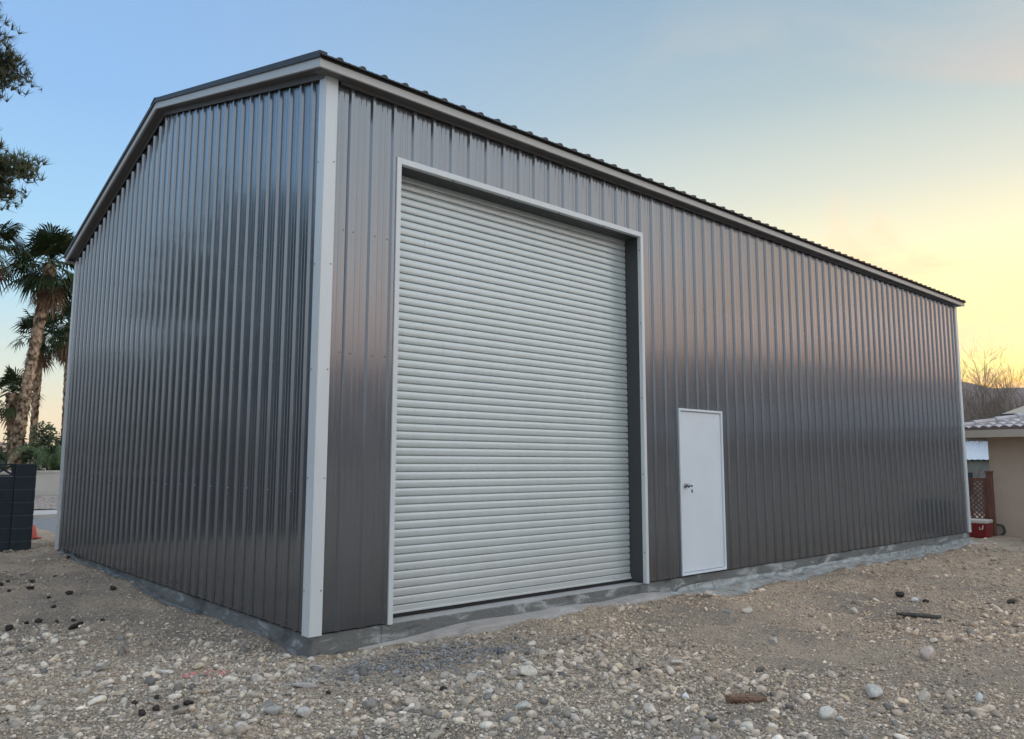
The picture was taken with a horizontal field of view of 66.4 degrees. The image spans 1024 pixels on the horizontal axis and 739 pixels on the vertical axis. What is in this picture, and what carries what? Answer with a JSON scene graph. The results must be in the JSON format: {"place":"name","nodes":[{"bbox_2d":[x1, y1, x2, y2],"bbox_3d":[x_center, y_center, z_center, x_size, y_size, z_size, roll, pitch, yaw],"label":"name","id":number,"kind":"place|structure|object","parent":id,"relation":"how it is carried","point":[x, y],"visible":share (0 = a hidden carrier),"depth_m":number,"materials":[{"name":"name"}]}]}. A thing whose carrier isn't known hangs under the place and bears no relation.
{"place":"outdoors","nodes":[
{"label":"outdoors","id":0,"kind":"place"},
{"bbox_2d":[33,518,56,531],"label":"road","id":1,"kind":"structure","parent":0,"point":[48,524],"depth_m":20.02,"materials":[{"name":"grey asphalt"}]},
{"bbox_2d":[33,510,56,518],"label":"pavement","id":2,"kind":"structure","parent":0,"point":[40,514],"depth_m":22.05,"materials":[{"name":"grey concrete"}]},
{"bbox_2d":[0,468,1023,738],"bbox_3d":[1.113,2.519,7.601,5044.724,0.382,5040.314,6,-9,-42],"label":"ground","id":3,"kind":"structure","parent":0,"point":[740,630],"depth_m":6.86,"materials":[{"name":"beige gravel"}]},
{"bbox_2d":[5,625,13,630],"bbox_3d":[-4.584,2.354,7.130,0.070,0.058,0.073,6,-9,-42],"label":"dark lump","id":4,"kind":"object","parent":3,"relation":"on","point":[9,627],"visible":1,"depth_m":7.10,"materials":[{"name":"black stone"}]},
{"bbox_2d":[0,464,36,552],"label":"block wall","id":5,"kind":"structure","parent":3,"relation":"on","point":[17,489],"depth_m":12.90,"materials":[{"name":"grey"}]},
{"bbox_2d":[0,218,37,298],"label":"palm tree","id":6,"kind":"object","parent":3,"relation":"on","point":[8,236],"visible":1,"depth_m":28.25,"materials":[{"name":"green plant"}]},
{"bbox_2d":[0,365,45,461],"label":"palm tree","id":7,"kind":"object","parent":3,"relation":"on","point":[11,377],"visible":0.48,"depth_m":36.01,"materials":[{"name":"green plant"}]},
{"bbox_2d":[0,443,45,469],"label":"shrub","id":8,"kind":"object","parent":3,"relation":"on","point":[1,458],"visible":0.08,"depth_m":36.02,"materials":[{"name":"green plant"}]},
{"bbox_2d":[0,2,52,212],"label":"pine tree","id":9,"kind":"object","parent":3,"relation":"on","point":[23,167],"visible":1,"depth_m":26.55,"materials":[{"name":"green plant"}]},
{"bbox_2d":[0,470,59,495],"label":"boundary wall","id":10,"kind":"structure","parent":3,"relation":"on","point":[47,482],"depth_m":29.42,"materials":[{"name":"grey"}]},
{"bbox_2d":[0,421,62,470],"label":"shrub","id":11,"kind":"object","parent":3,"relation":"on","point":[42,437],"visible":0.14,"depth_m":31.14,"materials":[{"name":"green plant"}]},
{"bbox_2d":[3,445,61,470],"bbox_3d":[-17.804,3.479,30.359,3.498,1.096,3.367,0,-7,-1],"label":"shrub","id":12,"kind":"object","parent":3,"relation":"on","point":[51,461],"visible":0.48,"depth_m":29.92,"materials":[{"name":"green plant"}]},
{"bbox_2d":[4,308,65,463],"bbox_3d":[-21.147,1.460,34.928,2.680,8.756,2.698,-1,-7,8],"label":"palm tree","id":13,"kind":"object","parent":3,"relation":"on","point":[27,325],"visible":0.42,"depth_m":34.94,"materials":[{"name":"green plant"}]},
{"bbox_2d":[32,525,41,537],"bbox_3d":[-9.454,3.199,15.445,0.260,0.250,0.260,6,-9,-42],"label":"traffic cone","id":14,"kind":"object","parent":3,"relation":"on","point":[34,533],"visible":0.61,"depth_m":15.41,"materials":[{"name":"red plastic"}]},
{"bbox_2d":[34,618,42,622],"bbox_3d":[-4.597,2.441,7.594,0.060,0.048,0.073,1,-7,-11],"label":"dark lump","id":15,"kind":"object","parent":3,"relation":"on","point":[38,620],"visible":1,"depth_m":7.57,"materials":[{"name":"black stone"}]},
{"bbox_2d":[2,222,75,470],"bbox_3d":[-19.129,-0.294,31.905,3.577,11.536,3.683,6,-9,-42],"label":"palm tree","id":16,"kind":"object","parent":3,"relation":"on","point":[50,292],"visible":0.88,"depth_m":31.67,"materials":[{"name":"green plant"}]},
{"bbox_2d":[34,495,57,508],"bbox_3d":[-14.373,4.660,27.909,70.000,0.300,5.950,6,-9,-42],"label":"boundary wall","id":17,"kind":"structure","parent":3,"relation":"on","point":[46,502],"depth_m":26.00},
{"bbox_2d":[41,301,71,435],"bbox_3d":[-19.896,1.127,34.748,2.782,9.378,3.183,6,-9,-42],"label":"palm tree","id":18,"kind":"object","parent":3,"relation":"on","point":[60,347],"visible":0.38,"depth_m":34.60,"materials":[{"name":"green plant"}]},
{"bbox_2d":[68,623,78,629],"bbox_3d":[-4.002,2.350,7.135,0.087,0.064,0.069,6,-9,-42],"label":"dark lump","id":19,"kind":"object","parent":3,"relation":"on","point":[74,626],"visible":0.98,"depth_m":7.12,"materials":[{"name":"black stone"}]},
{"bbox_2d":[95,662,107,670],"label":"rock","id":20,"kind":"object","parent":3,"relation":"on","point":[101,666],"visible":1,"depth_m":5.76,"materials":[{"name":"stone"}]},
{"bbox_2d":[59,550,202,613],"bbox_3d":[-5.196,2.722,10.211,0.094,0.275,6.090,6,-9,-42],"label":"plastic sheet","id":21,"kind":"object","parent":3,"relation":"on","point":[137,586],"visible":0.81,"depth_m":9.51,"materials":[{"name":"grey plastic"}]},
{"bbox_2d":[138,709,145,716],"bbox_3d":[-2.307,2.141,4.882,0.043,0.045,0.073,5,-8,-35],"label":"dark lump","id":22,"kind":"object","parent":3,"relation":"on","point":[141,712],"visible":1,"depth_m":4.87,"materials":[{"name":"black stone"}]},
{"bbox_2d":[152,704,159,710],"bbox_3d":[-2.278,2.170,5.010,0.042,0.039,0.062,6,-9,-42],"label":"dark lump","id":23,"kind":"object","parent":3,"relation":"on","point":[156,707],"visible":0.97,"depth_m":5.00,"materials":[{"name":"black stone"}]},
{"bbox_2d":[155,670,173,673],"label":"rock","id":24,"kind":"object","parent":3,"relation":"on","point":[164,671],"visible":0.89,"depth_m":5.78,"materials":[{"name":"stone"}]},
{"bbox_2d":[183,700,193,705],"bbox_3d":[-2.114,2.180,5.109,0.069,0.043,0.046,2,-7,-19],"label":"dark lump","id":25,"kind":"object","parent":3,"relation":"on","point":[187,702],"visible":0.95,"depth_m":5.10,"materials":[{"name":"black stone"}]},
{"bbox_2d":[192,662,203,668],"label":"rock","id":26,"kind":"object","parent":3,"relation":"on","point":[199,665],"visible":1,"depth_m":5.89,"materials":[{"name":"stone"}]},
{"bbox_2d":[240,712,250,720],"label":"rock","id":27,"kind":"object","parent":3,"relation":"on","point":[245,716],"visible":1,"depth_m":4.71,"materials":[{"name":"stone"}]},
{"bbox_2d":[264,705,282,715],"bbox_3d":[-1.466,2.098,4.812,0.093,0.062,0.118,-1,-7,11],"label":"rock","id":28,"kind":"object","parent":3,"relation":"on","point":[274,710],"visible":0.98,"depth_m":4.77,"materials":[{"name":"stone"}]},
{"bbox_2d":[296,706,310,717],"bbox_3d":[-1.296,2.124,4.853,0.102,0.062,0.075,6,-9,-42],"label":"rock","id":29,"kind":"object","parent":3,"relation":"on","point":[303,711],"visible":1,"depth_m":4.83,"materials":[{"name":"stone"}]},
{"bbox_2d":[292,682,317,688],"bbox_3d":[-1.431,2.185,5.404,0.176,0.053,0.056,2,-7,-12],"label":"rock","id":30,"kind":"object","parent":3,"relation":"on","point":[304,685],"visible":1,"depth_m":5.39,"materials":[{"name":"stone"}]},
{"bbox_2d":[307,656,314,661],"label":"rock","id":31,"kind":"object","parent":3,"relation":"on","point":[311,659],"visible":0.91,"depth_m":6.28,"materials":[{"name":"stone"}]},
{"bbox_2d":[465,672,476,683],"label":"rock","id":32,"kind":"object","parent":3,"relation":"on","point":[470,677],"visible":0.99,"depth_m":5.65,"materials":[{"name":"stone"}]},
{"bbox_2d":[475,670,484,675],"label":"rock","id":33,"kind":"object","parent":3,"relation":"on","point":[479,673],"visible":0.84,"depth_m":5.86,"materials":[{"name":"stone"}]},
{"bbox_2d":[485,688,493,694],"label":"rock","id":34,"kind":"object","parent":3,"relation":"on","point":[489,690],"visible":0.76,"depth_m":5.21,"materials":[{"name":"stone"}]},
{"bbox_2d":[0,538,1023,709],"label":"pebbles","id":35,"kind":"object","parent":3,"relation":"on","point":[149,681],"visible":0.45,"depth_m":6.62,"materials":[{"name":"stone"}]},
{"bbox_2d":[0,566,1023,738],"bbox_3d":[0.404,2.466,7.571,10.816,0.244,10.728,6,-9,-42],"label":"pebbles","id":36,"kind":"object","parent":3,"relation":"on","point":[706,716],"visible":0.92,"depth_m":5.32,"materials":[{"name":"stone"}]},
{"bbox_2d":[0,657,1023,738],"bbox_3d":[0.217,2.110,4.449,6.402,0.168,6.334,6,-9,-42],"label":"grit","id":37,"kind":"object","parent":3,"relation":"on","point":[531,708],"visible":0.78,"depth_m":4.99,"materials":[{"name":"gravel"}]},
{"bbox_2d":[54,50,971,656],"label":"steel building","id":38,"kind":"structure","parent":3,"relation":"on","point":[360,358],"depth_m":8.83,"materials":[{"name":"grey metal"}]},
{"bbox_2d":[386,157,648,624],"bbox_3d":[0.064,0.095,8.560,4.043,4.669,0.636,6,-9,-42],"label":"roller door","id":39,"kind":"structure","parent":38,"relation":"in","point":[518,436],"depth_m":8.36,"materials":[{"name":"metal"}]},
{"bbox_2d":[678,408,726,575],"bbox_3d":[2.492,1.564,10.130,0.970,2.088,0.160,6,-9,-42],"label":"side door","id":40,"kind":"structure","parent":38,"relation":"in","point":[701,456],"depth_m":10.15,"materials":[{"name":"white paint"}]},
{"bbox_2d":[515,683,522,691],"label":"rock","id":41,"kind":"object","parent":3,"relation":"on","point":[519,687],"visible":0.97,"depth_m":5.26,"materials":[{"name":"stone"}]},
{"bbox_2d":[514,700,531,710],"bbox_3d":[0.068,2.131,4.957,0.108,0.060,0.102,-1,-7,9],"label":"rock","id":42,"kind":"object","parent":3,"relation":"on","point":[523,705],"visible":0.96,"depth_m":4.93,"materials":[{"name":"stone"}]},
{"bbox_2d":[523,660,532,665],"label":"rock","id":43,"kind":"object","parent":3,"relation":"on","point":[527,662],"visible":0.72,"depth_m":5.97,"materials":[{"name":"stone"}]},
{"bbox_2d":[519,665,537,675],"bbox_3d":[0.120,2.225,5.778,0.144,0.081,0.091,1,-7,-8],"label":"rock","id":44,"kind":"object","parent":3,"relation":"on","point":[527,670],"visible":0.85,"depth_m":5.75,"materials":[{"name":"stone"}]},
{"bbox_2d":[538,649,546,658],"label":"rock","id":45,"kind":"object","parent":3,"relation":"on","point":[542,653],"visible":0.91,"depth_m":6.31,"materials":[{"name":"stone"}]},
{"bbox_2d":[671,660,682,664],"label":"rock","id":46,"kind":"object","parent":3,"relation":"on","point":[677,662],"visible":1,"depth_m":6.01,"materials":[{"name":"stone"}]},
{"bbox_2d":[682,693,689,699],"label":"rock","id":47,"kind":"object","parent":3,"relation":"on","point":[684,695],"visible":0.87,"depth_m":5.34,"materials":[{"name":"stone"}]},
{"bbox_2d":[703,590,712,596],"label":"rock","id":48,"kind":"object","parent":3,"relation":"on","point":[708,593],"visible":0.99,"depth_m":9.11,"materials":[{"name":"stone"}]},
{"bbox_2d":[725,693,766,703],"bbox_3d":[1.567,2.208,5.244,0.287,0.070,0.079,3,-7,-6],"label":"driftwood","id":49,"kind":"object","parent":3,"relation":"on","point":[742,698],"visible":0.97,"depth_m":5.22,"materials":[{"name":"brown wood"}]},
{"bbox_2d":[741,607,752,612],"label":"rock","id":50,"kind":"object","parent":3,"relation":"on","point":[747,610],"visible":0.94,"depth_m":8.21,"materials":[{"name":"stone"}]},
{"bbox_2d":[769,637,777,644],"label":"rock","id":51,"kind":"object","parent":3,"relation":"on","point":[773,640],"visible":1,"depth_m":6.76,"materials":[{"name":"stone"}]},
{"bbox_2d":[672,538,979,595],"bbox_3d":[5.963,3.149,12.830,10.535,0.165,0.449,6,-9,-42],"label":"plastic sheet","id":52,"kind":"object","parent":3,"relation":"on","point":[707,585],"visible":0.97,"depth_m":11.35,"materials":[{"name":"grey plastic"}]},
{"bbox_2d":[819,705,836,719],"bbox_3d":[1.989,2.162,4.919,0.134,0.092,0.088,6,-9,-42],"label":"rock","id":53,"kind":"object","parent":3,"relation":"on","point":[827,712],"visible":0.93,"depth_m":4.88,"materials":[{"name":"stone"}]},
{"bbox_2d":[828,671,836,677],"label":"rock","id":54,"kind":"object","parent":3,"relation":"on","point":[831,674],"visible":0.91,"depth_m":5.75,"materials":[{"name":"stone"}]},
{"bbox_2d":[836,716,845,722],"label":"rock","id":55,"kind":"object","parent":3,"relation":"on","point":[840,719],"visible":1,"depth_m":4.81,"materials":[{"name":"stone"}]},
{"bbox_2d":[850,607,857,613],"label":"rock","id":56,"kind":"object","parent":3,"relation":"on","point":[853,610],"visible":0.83,"depth_m":8.63,"materials":[{"name":"stone"}]},
{"bbox_2d":[865,684,882,697],"bbox_3d":[2.493,2.214,5.372,0.106,0.081,0.169,-1,-7,7],"label":"rock","id":57,"kind":"object","parent":3,"relation":"on","point":[874,691],"visible":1,"depth_m":5.34,"materials":[{"name":"stone"}]},
{"bbox_2d":[895,591,904,596],"bbox_3d":[4.774,2.774,9.637,0.096,0.075,0.116,6,-9,-42],"label":"dark lump","id":58,"kind":"object","parent":3,"relation":"on","point":[899,594],"visible":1,"depth_m":9.62,"materials":[{"name":"brown stone"}]},
{"bbox_2d":[910,597,918,601],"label":"rock","id":59,"kind":"object","parent":3,"relation":"on","point":[914,599],"visible":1,"depth_m":9.19,"materials":[{"name":"stone"}]},
{"bbox_2d":[896,612,941,618],"bbox_3d":[4.170,2.521,8.021,0.438,0.047,0.081,0,-7,13],"label":"bark","id":60,"kind":"object","parent":3,"relation":"on","point":[921,615],"visible":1,"depth_m":8.00,"materials":[{"name":"grey wood"}]},
{"bbox_2d":[918,690,930,700],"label":"rock","id":61,"kind":"object","parent":3,"relation":"on","point":[924,695],"visible":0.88,"depth_m":5.33,"materials":[{"name":"stone"}]},
{"bbox_2d":[919,646,935,660],"bbox_3d":[3.335,2.283,6.283,0.103,0.115,0.127,0,-7,2],"label":"rock","id":62,"kind":"object","parent":3,"relation":"on","point":[928,653],"visible":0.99,"depth_m":6.24,"materials":[{"name":"stone"}]},
{"bbox_2d":[929,638,937,642],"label":"rock","id":63,"kind":"object","parent":3,"relation":"on","point":[933,640],"visible":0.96,"depth_m":6.84,"materials":[{"name":"stone"}]},
{"bbox_2d":[967,460,984,518],"bbox_3d":[13.206,3.573,23.074,1.073,1.879,1.675,6,-9,-42],"label":"bare tree","id":64,"kind":"object","parent":3,"relation":"on","point":[974,484],"visible":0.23,"depth_m":22.90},
{"bbox_2d":[966,441,989,511],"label":"shed","id":65,"kind":"structure","parent":3,"relation":"on","point":[977,451],"depth_m":28.71,"materials":[{"name":"white"}]},
{"bbox_2d":[968,473,973,494],"bbox_3d":[16.585,4.198,28.801,0.700,0.800,0.025,-4,-8,31],"label":"window","id":66,"kind":"structure","parent":65,"relation":"in","point":[970,475],"depth_m":28.66,"materials":[{"name":"grey glass"}]},
{"bbox_2d":[974,692,982,702],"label":"rock","id":67,"kind":"object","parent":3,"relation":"on","point":[978,697],"visible":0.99,"depth_m":5.17,"materials":[{"name":"stone"}]},
{"bbox_2d":[970,518,992,537],"bbox_3d":[11.102,3.807,18.768,0.437,0.430,0.680,6,-9,-42],"label":"cooler","id":68,"kind":"object","parent":3,"relation":"on","point":[981,528],"visible":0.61,"depth_m":18.54,"materials":[{"name":"red plastic"}]},
{"bbox_2d":[968,471,996,535],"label":"lattice gate","id":69,"kind":"structure","parent":3,"relation":"on","point":[987,483],"depth_m":19.07,"materials":[{"name":"brown wood"}]},
{"bbox_2d":[960,335,1023,440],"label":"bare tree","id":70,"kind":"object","parent":3,"relation":"on","point":[990,395],"visible":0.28,"depth_m":31.79,"materials":[{"name":"brown plant"}]},
{"bbox_2d":[961,354,1023,460],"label":"bare tree","id":71,"kind":"object","parent":3,"relation":"on","point":[979,413],"visible":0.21,"depth_m":31.59,"materials":[{"name":"brown plant"}]},
{"bbox_2d":[964,412,1023,537],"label":"stucco house","id":72,"kind":"structure","parent":3,"relation":"on","point":[1003,436],"depth_m":19.04,"materials":[{"name":"beige paint"}]},
{"bbox_2d":[965,364,1023,420],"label":"bare tree","id":73,"kind":"object","parent":3,"relation":"on","point":[999,396],"visible":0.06,"depth_m":33.74,"materials":[{"name":"brown plant"}]},
{"bbox_2d":[996,524,1005,534],"bbox_3d":[11.830,3.903,19.007,0.104,0.310,0.309,6,-9,-42],"label":"garden hose","id":74,"kind":"object","parent":3,"relation":"on","point":[1004,529],"visible":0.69,"depth_m":18.93,"materials":[{"name":"grey rubber"}]},
{"bbox_2d":[1007,599,1014,603],"bbox_3d":[5.713,2.668,8.959,0.105,0.059,0.070,6,-9,-42],"label":"dark lump","id":75,"kind":"object","parent":3,"relation":"on","point":[1009,601],"visible":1,"depth_m":8.95,"materials":[{"name":"grey stone"}]},
{"bbox_2d":[1001,406,1023,415],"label":"neighbour house","id":76,"kind":"structure","parent":3,"relation":"on","point":[1017,410],"depth_m":28.54,"materials":[{"name":"beige paint"}]},
{"bbox_2d":[0,0,1023,444],"label":"sky","id":77,"kind":"structure","parent":0,"point":[888,135],"materials":[{"name":"blue"}]},
{"bbox_2d":[962,382,1023,439],"bbox_3d":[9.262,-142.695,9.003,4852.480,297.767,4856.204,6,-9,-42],"label":"hills","id":78,"kind":"structure","parent":0,"point":[1015,392],"depth_m":1605.72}
]}

